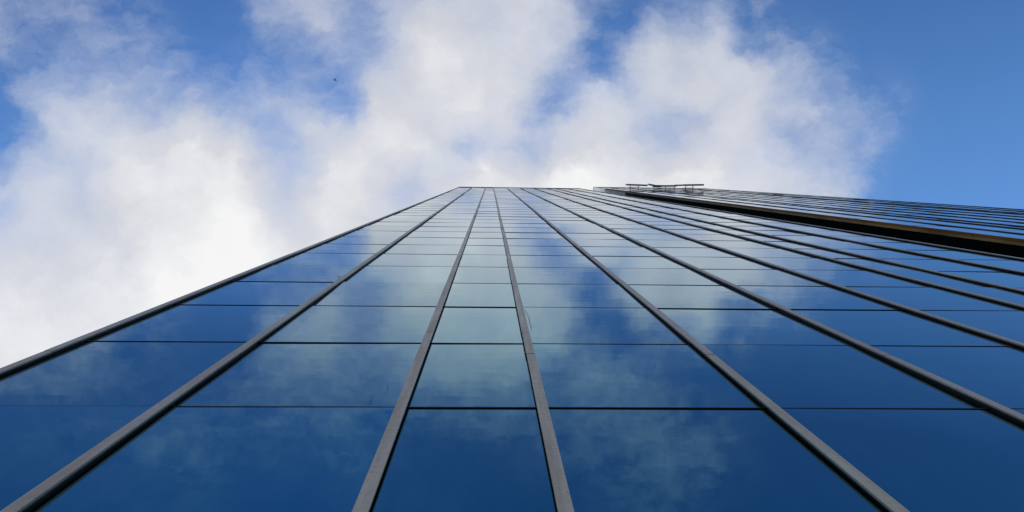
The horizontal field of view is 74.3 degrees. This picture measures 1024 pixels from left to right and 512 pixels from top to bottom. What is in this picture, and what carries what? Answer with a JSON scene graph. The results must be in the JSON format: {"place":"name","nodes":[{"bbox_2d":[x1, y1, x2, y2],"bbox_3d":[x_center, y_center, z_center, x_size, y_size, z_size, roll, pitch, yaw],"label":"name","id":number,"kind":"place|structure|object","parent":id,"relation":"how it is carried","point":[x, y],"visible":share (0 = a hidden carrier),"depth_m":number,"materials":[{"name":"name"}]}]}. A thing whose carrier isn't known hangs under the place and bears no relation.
{"place":"outdoors","nodes":[
{"label":"outdoors","id":0,"kind":"place"},
{"bbox_2d":[0,187,1023,511],"bbox_3d":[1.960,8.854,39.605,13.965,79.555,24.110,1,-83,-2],"label":"office tower","id":1,"kind":"structure","parent":0,"point":[488,349],"depth_m":5.02,"materials":[{"name":"blue glass"}]},
{"bbox_2d":[0,0,1023,367],"label":"sky","id":2,"kind":"structure","parent":0,"point":[153,153],"materials":[{"name":"blue"}]},
{"bbox_2d":[593,187,1023,257],"bbox_3d":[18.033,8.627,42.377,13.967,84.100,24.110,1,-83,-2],"label":"office tower","id":3,"kind":"structure","parent":0,"point":[995,230],"depth_m":28.05,"materials":[{"name":"glass"}]},
{"bbox_2d":[625,184,647,187],"bbox_3d":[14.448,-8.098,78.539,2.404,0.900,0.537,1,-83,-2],"label":"rooftop rig","id":4,"kind":"object","parent":3,"relation":"attached to","point":[630,185],"visible":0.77,"depth_m":78.08,"materials":[{"name":"grey metal"}]},
{"bbox_2d":[648,184,681,188],"bbox_3d":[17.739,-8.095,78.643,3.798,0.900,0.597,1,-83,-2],"label":"rooftop rig","id":5,"kind":"object","parent":3,"relation":"attached to","point":[668,186],"visible":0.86,"depth_m":78.20,"materials":[{"name":"grey metal"}]},
{"bbox_2d":[681,184,703,188],"bbox_3d":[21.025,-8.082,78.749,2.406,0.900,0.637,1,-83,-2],"label":"rooftop rig","id":6,"kind":"object","parent":3,"relation":"attached to","point":[685,185],"visible":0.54,"depth_m":78.29,"materials":[{"name":"grey metal"}]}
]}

